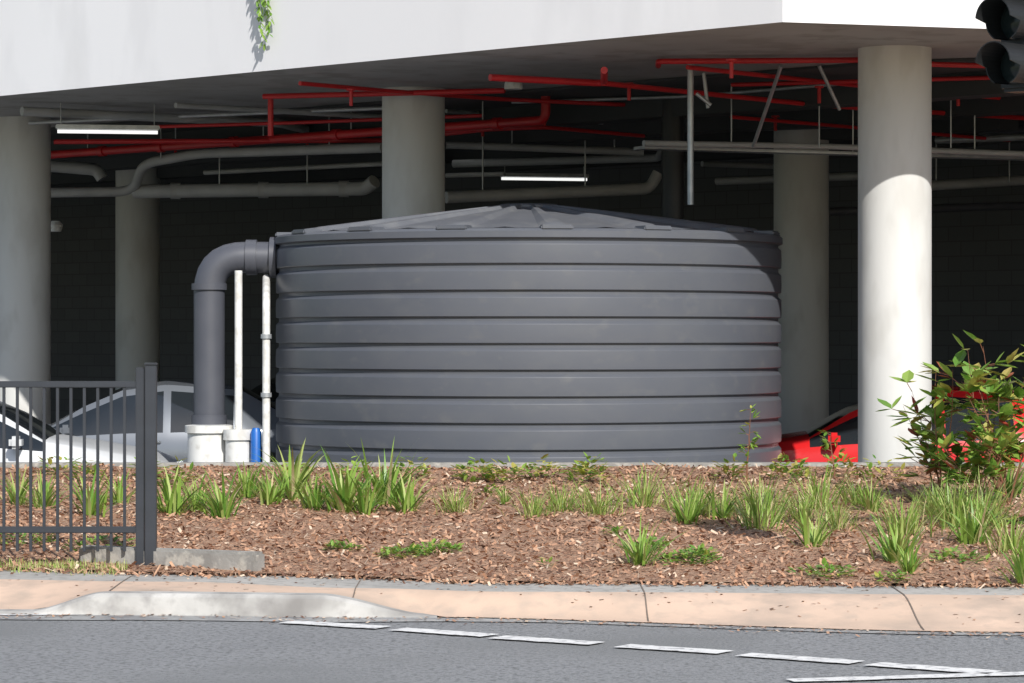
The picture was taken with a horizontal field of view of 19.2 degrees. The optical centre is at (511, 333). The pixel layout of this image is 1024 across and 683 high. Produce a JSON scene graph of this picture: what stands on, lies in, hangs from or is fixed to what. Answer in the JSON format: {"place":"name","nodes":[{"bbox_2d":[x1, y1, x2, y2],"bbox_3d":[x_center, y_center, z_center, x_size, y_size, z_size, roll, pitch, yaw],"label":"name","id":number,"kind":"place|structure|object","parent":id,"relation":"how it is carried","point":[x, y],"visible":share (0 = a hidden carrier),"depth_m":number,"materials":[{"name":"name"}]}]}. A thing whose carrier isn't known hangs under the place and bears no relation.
{"place":"outdoors","nodes":[
{"label":"outdoors","id":0,"kind":"place"},
{"bbox_2d":[0,615,1022,634],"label":"gutter","id":1,"kind":"object","parent":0,"point":[177,617],"visible":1,"depth_m":16.84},
{"bbox_2d":[0,617,1023,682],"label":"road","id":2,"kind":"structure","parent":0,"point":[116,651],"depth_m":15.10,"materials":[{"name":"asphalt"}]},
{"bbox_2d":[0,591,436,617],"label":"kerb","id":3,"kind":"structure","parent":2,"relation":"on","point":[261,604],"depth_m":17.07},
{"bbox_2d":[0,572,1023,637],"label":"gutter litter","id":4,"kind":"object","parent":2,"relation":"on","point":[143,615],"visible":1,"depth_m":16.74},
{"bbox_2d":[788,671,1023,681],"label":"lane marking","id":5,"kind":"object","parent":2,"relation":"on","point":[906,676],"visible":1,"depth_m":14.01,"materials":[{"name":"paint"}]},
{"bbox_2d":[867,662,998,673],"bbox_3d":[1.996,1.587,14.372,0.650,0.001,0.184,0,0,35],"label":"lane marking","id":6,"kind":"object","parent":2,"relation":"on","point":[929,667],"visible":1,"depth_m":14.39,"materials":[{"name":"paint"}]},
{"bbox_2d":[0,461,1023,588],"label":"garden bed","id":7,"kind":"object","parent":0,"point":[678,570],"visible":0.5,"depth_m":20.00,"materials":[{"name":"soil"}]},
{"bbox_2d":[21,468,73,508],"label":"strap leaf plant","id":8,"kind":"object","parent":7,"relation":"on","point":[49,496],"visible":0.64,"depth_m":22.09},
{"bbox_2d":[0,363,157,572],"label":"metal fence","id":9,"kind":"object","parent":7,"relation":"on","point":[144,384],"visible":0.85,"depth_m":18.74,"materials":[{"name":"metal"}]},
{"bbox_2d":[60,465,132,517],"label":"strap leaf plant","id":10,"kind":"object","parent":7,"relation":"on","point":[91,501],"visible":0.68,"depth_m":21.40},
{"bbox_2d":[79,545,264,574],"bbox_3d":[-2.109,1.430,18.710,1.298,0.200,0.120,0,0,27],"label":"garden edging","id":11,"kind":"object","parent":7,"relation":"on","point":[230,559],"visible":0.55,"depth_m":18.59,"materials":[{"name":"concrete"}]},
{"bbox_2d":[128,462,217,515],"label":"strap leaf plant","id":12,"kind":"object","parent":7,"relation":"on","point":[174,500],"visible":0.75,"depth_m":21.40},
{"bbox_2d":[184,465,256,518],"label":"strap leaf plant","id":13,"kind":"object","parent":7,"relation":"on","point":[223,507],"visible":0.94,"depth_m":21.21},
{"bbox_2d":[212,462,273,497],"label":"strap leaf plant","id":14,"kind":"object","parent":7,"relation":"on","point":[248,486],"visible":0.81,"depth_m":22.65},
{"bbox_2d":[239,465,293,505],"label":"strap leaf plant","id":15,"kind":"object","parent":7,"relation":"on","point":[269,494],"visible":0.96,"depth_m":22.11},
{"bbox_2d":[244,438,347,500],"bbox_3d":[-1.581,1.015,22.516,0.842,0.482,0.897,0,0,41],"label":"strap leaf plant","id":16,"kind":"object","parent":7,"relation":"on","point":[293,468],"visible":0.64,"depth_m":22.45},
{"bbox_2d":[283,469,334,510],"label":"strap leaf plant","id":17,"kind":"object","parent":7,"relation":"on","point":[311,502],"visible":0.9,"depth_m":21.78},
{"bbox_2d":[280,447,397,512],"bbox_3d":[-1.164,1.045,21.693,0.883,0.499,0.805,0,0,42],"label":"strap leaf plant","id":18,"kind":"object","parent":7,"relation":"on","point":[339,492],"visible":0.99,"depth_m":21.62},
{"bbox_2d":[325,472,399,515],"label":"strap leaf plant","id":19,"kind":"object","parent":7,"relation":"on","point":[367,505],"visible":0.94,"depth_m":21.52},
{"bbox_2d":[339,436,427,505],"bbox_3d":[-0.970,1.013,22.142,0.901,0.538,0.788,0,0,15],"label":"strap leaf plant","id":20,"kind":"object","parent":7,"relation":"on","point":[392,474],"visible":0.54,"depth_m":22.06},
{"bbox_2d":[377,470,442,513],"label":"strap leaf plant","id":21,"kind":"object","parent":7,"relation":"on","point":[407,498],"visible":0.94,"depth_m":21.65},
{"bbox_2d":[431,480,493,512],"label":"tussock grass plant","id":22,"kind":"object","parent":7,"relation":"on","point":[453,506],"visible":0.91,"depth_m":21.54,"materials":[{"name":"green plant"}]},
{"bbox_2d":[496,484,564,518],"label":"tussock grass plant","id":23,"kind":"object","parent":7,"relation":"on","point":[529,511],"visible":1,"depth_m":21.14,"materials":[{"name":"green plant"}]},
{"bbox_2d":[524,477,605,511],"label":"tussock grass plant","id":24,"kind":"object","parent":7,"relation":"on","point":[559,502],"visible":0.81,"depth_m":21.40,"materials":[{"name":"green plant"}]},
{"bbox_2d":[563,480,639,516],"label":"tussock grass plant","id":25,"kind":"object","parent":7,"relation":"on","point":[596,510],"visible":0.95,"depth_m":21.15,"materials":[{"name":"green plant"}]},
{"bbox_2d":[599,515,690,565],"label":"strap leaf plant","id":26,"kind":"object","parent":7,"relation":"on","point":[640,554],"visible":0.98,"depth_m":18.47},
{"bbox_2d":[596,460,699,508],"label":"tussock grass plant","id":27,"kind":"object","parent":7,"relation":"on","point":[647,494],"visible":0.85,"depth_m":21.67,"materials":[{"name":"green plant"}]},
{"bbox_2d":[646,474,734,524],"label":"strap leaf plant","id":28,"kind":"object","parent":7,"relation":"on","point":[688,512],"visible":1,"depth_m":20.68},
{"bbox_2d":[692,477,754,519],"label":"strap leaf plant","id":29,"kind":"object","parent":7,"relation":"on","point":[727,505],"visible":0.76,"depth_m":21.10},
{"bbox_2d":[717,474,798,517],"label":"tussock grass plant","id":30,"kind":"object","parent":7,"relation":"on","point":[758,493],"visible":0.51,"depth_m":21.30,"materials":[{"name":"green plant"}]},
{"bbox_2d":[701,467,842,533],"bbox_3d":[1.736,1.115,20.504,1.115,0.448,1.181,0,0,27],"label":"tussock grass plant","id":31,"kind":"object","parent":7,"relation":"on","point":[755,515],"visible":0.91,"depth_m":20.37,"materials":[{"name":"green plant"}]},
{"bbox_2d":[763,452,814,481],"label":"shrub","id":32,"kind":"object","parent":7,"relation":"on","point":[784,468],"visible":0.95,"depth_m":23.84,"materials":[{"name":"green plant"}]},
{"bbox_2d":[748,499,863,547],"bbox_3d":[1.868,1.197,19.249,0.670,0.340,0.552,0,0,40],"label":"strap leaf plant","id":33,"kind":"object","parent":7,"relation":"on","point":[815,536],"visible":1,"depth_m":19.21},
{"bbox_2d":[767,457,866,510],"bbox_3d":[2.265,1.067,21.803,1.018,0.408,1.078,0,0,24],"label":"tussock grass plant","id":34,"kind":"object","parent":7,"relation":"on","point":[817,492],"visible":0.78,"depth_m":21.66,"materials":[{"name":"green plant"}]},
{"bbox_2d":[786,494,872,530],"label":"tussock grass plant","id":35,"kind":"object","parent":7,"relation":"on","point":[831,521],"visible":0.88,"depth_m":20.38,"materials":[{"name":"green plant"}]},
{"bbox_2d":[850,512,931,562],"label":"strap leaf plant","id":36,"kind":"object","parent":7,"relation":"on","point":[890,545],"visible":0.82,"depth_m":18.51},
{"bbox_2d":[852,488,959,538],"bbox_3d":[2.562,1.159,20.046,0.850,0.372,0.961,0,0,8],"label":"tussock grass plant","id":37,"kind":"object","parent":7,"relation":"on","point":[908,520],"visible":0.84,"depth_m":19.98,"materials":[{"name":"green plant"}]},
{"bbox_2d":[875,362,1012,502],"bbox_3d":[3.187,0.724,22.030,1.033,1.038,0.880,0,0,0],"label":"leafy shrub","id":38,"kind":"object","parent":7,"relation":"on","point":[935,414],"visible":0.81,"depth_m":22.04,"materials":[{"name":"green plant"}]},
{"bbox_2d":[892,469,1022,529],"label":"tussock grass plant","id":39,"kind":"object","parent":7,"relation":"on","point":[948,516],"visible":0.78,"depth_m":20.45,"materials":[{"name":"green plant"}]},
{"bbox_2d":[915,465,1023,524],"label":"tussock grass plant","id":40,"kind":"object","parent":7,"relation":"on","point":[987,495],"visible":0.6,"depth_m":20.68,"materials":[{"name":"green plant"}]},
{"bbox_2d":[935,487,1010,545],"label":"strap leaf plant","id":41,"kind":"object","parent":7,"relation":"on","point":[968,535],"visible":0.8,"depth_m":19.44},
{"bbox_2d":[925,426,1023,500],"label":"leafy shrub","id":42,"kind":"object","parent":7,"relation":"on","point":[993,468],"visible":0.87,"depth_m":21.48,"materials":[{"name":"green plant"}]},
{"bbox_2d":[936,330,1023,504],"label":"leafy shrub","id":43,"kind":"object","parent":7,"relation":"on","point":[1001,393],"visible":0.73,"depth_m":21.94,"materials":[{"name":"green plant"}]},
{"bbox_2d":[949,497,1023,556],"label":"tussock grass plant","id":44,"kind":"object","parent":7,"relation":"on","point":[1005,546],"visible":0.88,"depth_m":18.85,"materials":[{"name":"green plant"}]},
{"bbox_2d":[967,531,1023,583],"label":"strap leaf plant","id":45,"kind":"object","parent":7,"relation":"on","point":[1017,567],"visible":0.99,"depth_m":17.49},
{"bbox_2d":[0,579,1023,631],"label":"kerb","id":46,"kind":"structure","parent":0,"point":[993,613],"depth_m":16.92,"materials":[{"name":"concrete"}]},
{"bbox_2d":[0,569,1023,594],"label":"footpath","id":47,"kind":"structure","parent":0,"point":[282,580],"depth_m":17.55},
{"bbox_2d":[0,556,128,576],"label":"grass verge","id":48,"kind":"object","parent":47,"relation":"on","point":[72,563],"depth_m":18.66,"materials":[{"name":"green plant"}]},
{"bbox_2d":[9,568,1022,632],"bbox_3d":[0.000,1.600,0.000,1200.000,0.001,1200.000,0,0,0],"label":"ground","id":49,"kind":"structure","parent":0,"point":[653,622],"depth_m":17.61,"materials":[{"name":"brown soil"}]},
{"bbox_2d":[0,462,1023,468],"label":"retaining wall","id":50,"kind":"structure","parent":49,"relation":"on","point":[432,464],"depth_m":25.23,"materials":[{"name":"concrete"}]},
{"bbox_2d":[975,0,1023,93],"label":"traffic signal","id":51,"kind":"object","parent":49,"relation":"on","point":[1002,62],"visible":1,"depth_m":16.47,"materials":[{"name":"black plastic"}]},
{"label":"car park floor","id":52,"kind":"structure","parent":0,"visible":0},
{"bbox_2d":[0,116,50,423],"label":"concrete column","id":53,"kind":"structure","parent":52,"relation":"on","point":[25,250],"depth_m":35.31,"materials":[{"name":"concrete"}]},
{"bbox_2d":[0,401,184,461],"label":"parked car","id":54,"kind":"object","parent":52,"relation":"on","point":[37,441],"visible":0.12,"depth_m":28.84,"materials":[{"name":"silver paint"}]},
{"bbox_2d":[115,168,159,389],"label":"concrete column","id":55,"kind":"structure","parent":52,"relation":"on","point":[137,282],"depth_m":44.22,"materials":[{"name":"concrete"}]},
{"bbox_2d":[48,381,278,461],"bbox_3d":[-4.080,1.254,33.201,4.460,1.472,2.160,0,0,-4],"label":"parked car","id":56,"kind":"object","parent":52,"relation":"on","point":[175,405],"visible":0.11,"depth_m":32.46,"materials":[{"name":"grey paint"}]},
{"bbox_2d":[382,87,444,218],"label":"concrete column","id":57,"kind":"structure","parent":52,"relation":"on","point":[413,155],"depth_m":31.07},
{"bbox_2d":[51,142,1023,423],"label":"wall","id":58,"kind":"structure","parent":52,"relation":"on","point":[979,274],"depth_m":45.29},
{"bbox_2d":[774,129,828,433],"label":"concrete column","id":59,"kind":"structure","parent":52,"relation":"on","point":[801,204],"depth_m":35.51,"materials":[{"name":"concrete"}]},
{"bbox_2d":[829,202,1023,215],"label":"drain pipe","id":60,"kind":"object","parent":59,"relation":"attached to","point":[936,208],"visible":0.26,"depth_m":36.57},
{"bbox_2d":[858,45,931,461],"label":"concrete column","id":61,"kind":"structure","parent":52,"relation":"on","point":[894,210],"depth_m":26.62,"materials":[{"name":"concrete"}]},
{"bbox_2d":[0,0,1023,143],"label":"storey","id":62,"kind":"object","parent":61,"relation":"on","point":[163,56],"visible":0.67,"depth_m":28.68,"materials":[{"name":"concrete"}]},
{"bbox_2d":[51,159,106,181],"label":"drain pipe","id":63,"kind":"object","parent":62,"relation":"hanging from","point":[97,172],"visible":0.84,"depth_m":38.93,"materials":[{"name":"grey plastic"}]},
{"bbox_2d":[160,128,161,157],"bbox_3d":[-4.255,-2.329,36.700,0.017,0.402,0.017,0,0,-23],"label":"pipe hanger","id":64,"kind":"object","parent":62,"relation":"hanging from","point":[160,138],"visible":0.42,"depth_m":36.70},
{"bbox_2d":[51,143,381,197],"bbox_3d":[-3.552,-1.949,36.280,5.457,0.539,0.764,0,0,34],"label":"drain pipe","id":65,"kind":"object","parent":64,"relation":"hanging from","point":[143,167],"visible":0.89,"depth_m":36.17,"materials":[{"name":"grey plastic"}]},
{"bbox_2d":[306,155,307,183],"bbox_3d":[-2.482,-2.137,36.700,0.017,0.785,0.017,0,0,-23],"label":"pipe hanger","id":66,"kind":"object","parent":62,"relation":"hanging from","point":[306,169],"visible":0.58,"depth_m":36.70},
{"bbox_2d":[132,175,379,197],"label":"drain pipe","id":67,"kind":"object","parent":66,"relation":"hanging from","point":[369,184],"visible":1,"depth_m":36.90,"materials":[{"name":"grey plastic"}]},
{"bbox_2d":[203,161,381,174],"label":"drain pipe","id":68,"kind":"object","parent":66,"relation":"hanging from","point":[299,167],"visible":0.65,"depth_m":37.16,"materials":[{"name":"grey plastic"}]},
{"bbox_2d":[482,137,483,189],"bbox_3d":[-0.340,-2.064,35.200,0.017,0.932,0.017,0,0,-22],"label":"pipe hanger","id":69,"kind":"object","parent":62,"relation":"hanging from","point":[482,163],"visible":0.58,"depth_m":35.20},
{"bbox_2d":[445,170,660,202],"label":"drain pipe","id":70,"kind":"object","parent":69,"relation":"hanging from","point":[650,184],"visible":0.93,"depth_m":35.47,"materials":[{"name":"grey plastic"}]},
{"bbox_2d":[51,133,978,187],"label":"pipe","id":71,"kind":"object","parent":62,"relation":"attached to","point":[335,175],"depth_m":44.05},
{"bbox_2d":[51,71,1023,159],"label":"ceiling beam","id":72,"kind":"structure","parent":62,"relation":"attached to","point":[561,115],"depth_m":32.06,"materials":[{"name":"concrete"}]},
{"bbox_2d":[298,81,624,106],"bbox_3d":[-0.113,-2.430,31.176,5.247,0.044,0.393,0,0,-38],"label":"sprinkler pipe","id":73,"kind":"object","parent":72,"relation":"attached to","point":[411,92],"visible":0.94,"depth_m":31.12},
{"bbox_2d":[262,88,504,98],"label":"sprinkler pipe","id":74,"kind":"object","parent":73,"relation":"attached to","point":[375,94],"visible":0.8,"depth_m":30.67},
{"bbox_2d":[511,84,835,103],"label":"pipe","id":75,"kind":"object","parent":72,"relation":"attached to","point":[685,96],"visible":0.56,"depth_m":31.61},
{"bbox_2d":[602,81,1023,119],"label":"sprinkler pipe","id":76,"kind":"object","parent":72,"relation":"attached to","point":[721,95],"visible":0.59,"depth_m":29.47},
{"bbox_2d":[488,67,607,85],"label":"sprinkler pipe","id":77,"kind":"object","parent":76,"relation":"attached to","point":[552,80],"visible":1,"depth_m":27.80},
{"bbox_2d":[686,65,1000,99],"bbox_3d":[3.589,-2.430,29.793,0.204,0.044,5.862,0,0,44],"label":"sprinkler pipe","id":78,"kind":"object","parent":72,"relation":"attached to","point":[752,74],"visible":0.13,"depth_m":28.51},
{"bbox_2d":[731,76,989,86],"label":"sprinkler pipe","id":79,"kind":"object","parent":78,"relation":"attached to","point":[853,81],"visible":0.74,"depth_m":29.24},
{"bbox_2d":[730,115,1009,141],"bbox_3d":[4.002,-2.230,33.080,0.040,0.040,5.141,0,0,43],"label":"sprinkler pipe","id":80,"kind":"object","parent":72,"relation":"attached to","point":[838,125],"visible":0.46,"depth_m":32.29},
{"bbox_2d":[935,134,1023,143],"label":"pipe","id":81,"kind":"object","parent":80,"relation":"attached to","point":[993,138],"visible":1,"depth_m":34.59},
{"bbox_2d":[51,96,1023,173],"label":"ceiling beam","id":82,"kind":"structure","parent":62,"relation":"attached to","point":[981,107],"depth_m":34.74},
{"bbox_2d":[51,58,1023,140],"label":"ceiling deck","id":83,"kind":"structure","parent":62,"relation":"attached to","point":[719,82],"depth_m":31.41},
{"bbox_2d":[174,102,381,117],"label":"drain pipe","id":84,"kind":"object","parent":83,"relation":"attached to","point":[262,110],"visible":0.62,"depth_m":33.02,"materials":[{"name":"grey plastic"}]},
{"bbox_2d":[51,96,549,158],"bbox_3d":[-2.979,-2.350,35.279,9.529,0.300,0.100,0,0,45],"label":"sprinkler pipe","id":85,"kind":"object","parent":83,"relation":"hanging from","point":[542,118],"visible":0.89,"depth_m":34.56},
{"bbox_2d":[51,117,1017,185],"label":"ceiling beam","id":86,"kind":"structure","parent":83,"relation":"attached to","point":[966,125],"depth_m":39.15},
{"bbox_2d":[452,151,660,167],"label":"drain pipe","id":87,"kind":"object","parent":86,"relation":"attached to","point":[656,157],"visible":0.77,"depth_m":38.19,"materials":[{"name":"grey plastic"}]},
{"bbox_2d":[655,57,984,68],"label":"sprinkler pipe","id":88,"kind":"object","parent":83,"relation":"attached to","point":[658,62],"visible":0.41,"depth_m":27.53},
{"bbox_2d":[634,110,1023,160],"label":"cable tray","id":89,"kind":"object","parent":83,"relation":"hanging from","point":[818,152],"visible":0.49,"depth_m":30.70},
{"bbox_3d":[5.072,-2.148,36.200,0.017,0.764,0.017,0,0,23],"label":"pipe hanger","id":90,"kind":"object","parent":83,"relation":"hanging from","visible":0},
{"bbox_2d":[932,175,1023,190],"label":"drain pipe","id":91,"kind":"object","parent":90,"relation":"hanging from","point":[951,184],"visible":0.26,"depth_m":36.42,"materials":[{"name":"grey plastic"}]},
{"bbox_2d":[661,95,683,219],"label":"column","id":92,"kind":"structure","parent":62,"relation":"attached to","point":[672,180],"depth_m":31.70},
{"bbox_2d":[687,64,693,204],"bbox_3d":[1.650,-1.846,28.000,0.055,1.312,0.055,0,0,22],"label":"pipe hanger","id":93,"kind":"object","parent":62,"relation":"hanging from","point":[690,137],"visible":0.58,"depth_m":27.98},
{"bbox_2d":[731,87,731,141],"bbox_3d":[2.196,-2.195,30.300,0.015,0.671,0.015,0,0,-22],"label":"pipe hanger","id":94,"kind":"object","parent":62,"relation":"hanging from","point":[731,116],"visible":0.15,"depth_m":30.29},
{"bbox_2d":[642,140,1023,156],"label":"drain pipe","id":95,"kind":"object","parent":94,"relation":"hanging from","point":[660,143],"visible":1,"depth_m":30.35,"materials":[{"name":"grey plastic"}]},
{"bbox_2d":[715,172,857,184],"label":"drain pipe","id":96,"kind":"object","parent":62,"relation":"hanging from","point":[770,179],"visible":0.42,"depth_m":38.97,"materials":[{"name":"grey plastic"}]},
{"bbox_2d":[778,385,1023,461],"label":"parked car","id":97,"kind":"object","parent":52,"relation":"on","point":[842,424],"visible":0.06,"depth_m":29.82,"materials":[{"name":"red paint"}]},
{"bbox_3d":[-2.114,-2.330,35.000,0.018,0.400,0.018,0,0,0],"label":"pipe hanger","id":98,"kind":"object","parent":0,"visible":0},
{"bbox_2d":[54,123,545,143],"bbox_3d":[-2.098,-2.230,34.351,6.526,0.056,1.666,0,0,29],"label":"sprinkler pipe","id":99,"kind":"object","parent":98,"relation":"hanging from","point":[181,141],"visible":0.66,"depth_m":35.09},
{"bbox_2d":[445,125,644,137],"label":"sprinkler pipe","id":100,"kind":"object","parent":99,"relation":"attached to","point":[544,127],"visible":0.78,"depth_m":33.25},
{"bbox_3d":[-0.315,-2.390,32.615,0.016,0.280,0.016,0,0,0],"label":"pipe hanger","id":101,"kind":"object","parent":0,"visible":0},
{"bbox_2d":[159,114,483,127],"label":"sprinkler pipe","id":102,"kind":"object","parent":101,"relation":"hanging from","point":[301,122],"visible":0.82,"depth_m":33.76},
{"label":"pipe hanger","id":103,"kind":"object","parent":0,"visible":0},
{"bbox_2d":[55,124,159,133],"bbox_3d":[-4.446,-2.245,33.300,1.133,0.092,0.120,0,0,-10],"label":"fluorescent light","id":104,"kind":"object","parent":103,"relation":"hanging from","point":[103,129],"visible":1,"depth_m":33.27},
{"bbox_2d":[20,107,309,132],"bbox_3d":[-3.684,-2.417,34.350,0.534,0.134,4.266,0,0,45],"label":"drain pipe","id":105,"kind":"object","parent":103,"relation":"hanging from","point":[98,114],"visible":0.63,"depth_m":33.84,"materials":[{"name":"grey plastic"}]},
{"bbox_2d":[28,106,381,124],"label":"drain pipe","id":106,"kind":"object","parent":105,"relation":"attached to","point":[375,108],"visible":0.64,"depth_m":33.88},
{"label":"pipe hanger","id":107,"kind":"object","parent":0,"visible":0},
{"bbox_2d":[446,141,643,155],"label":"drain pipe","id":108,"kind":"object","parent":107,"relation":"hanging from","point":[540,148],"visible":0.86,"depth_m":35.96,"materials":[{"name":"grey plastic"}]},
{"bbox_3d":[0.155,1.651,28.400,5.000,0.798,5.000,0,0,0],"label":"tank plinth","id":109,"kind":"object","parent":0,"visible":0},
{"bbox_2d":[261,274,271,461],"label":"white pipe","id":110,"kind":"object","parent":109,"relation":"attached to","point":[266,337],"visible":0.91,"depth_m":27.57,"materials":[{"name":"plastic"}]},
{"bbox_2d":[275,203,782,461],"bbox_3d":[0.155,0.015,28.400,4.748,2.470,4.748,0,0,0],"label":"water tank","id":111,"kind":"object","parent":109,"relation":"on","point":[525,332],"visible":0.99,"depth_m":26.34,"materials":[{"name":"plastic"}]},
{"bbox_2d":[191,237,278,428],"bbox_3d":[-2.480,0.272,28.127,1.010,2.341,0.526,0,0,0],"label":"stormwater pipe","id":112,"kind":"object","parent":111,"relation":"attached to","point":[218,266],"visible":0.8,"depth_m":28.07,"materials":[{"name":"grey plastic"}]},
{"bbox_2d":[185,424,251,461],"bbox_3d":[-2.716,1.158,27.904,0.449,0.625,0.705,0,0,-41],"label":"pipe sump","id":113,"kind":"object","parent":112,"relation":"attached to","point":[218,443],"visible":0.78,"depth_m":27.80,"materials":[{"name":"white plastic"}]},
{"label":"pipe hanger","id":114,"kind":"object","parent":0,"visible":0},
{"bbox_2d":[500,173,588,180],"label":"fluorescent light","id":115,"kind":"object","parent":114,"relation":"hanging from","point":[548,177],"visible":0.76,"depth_m":41.11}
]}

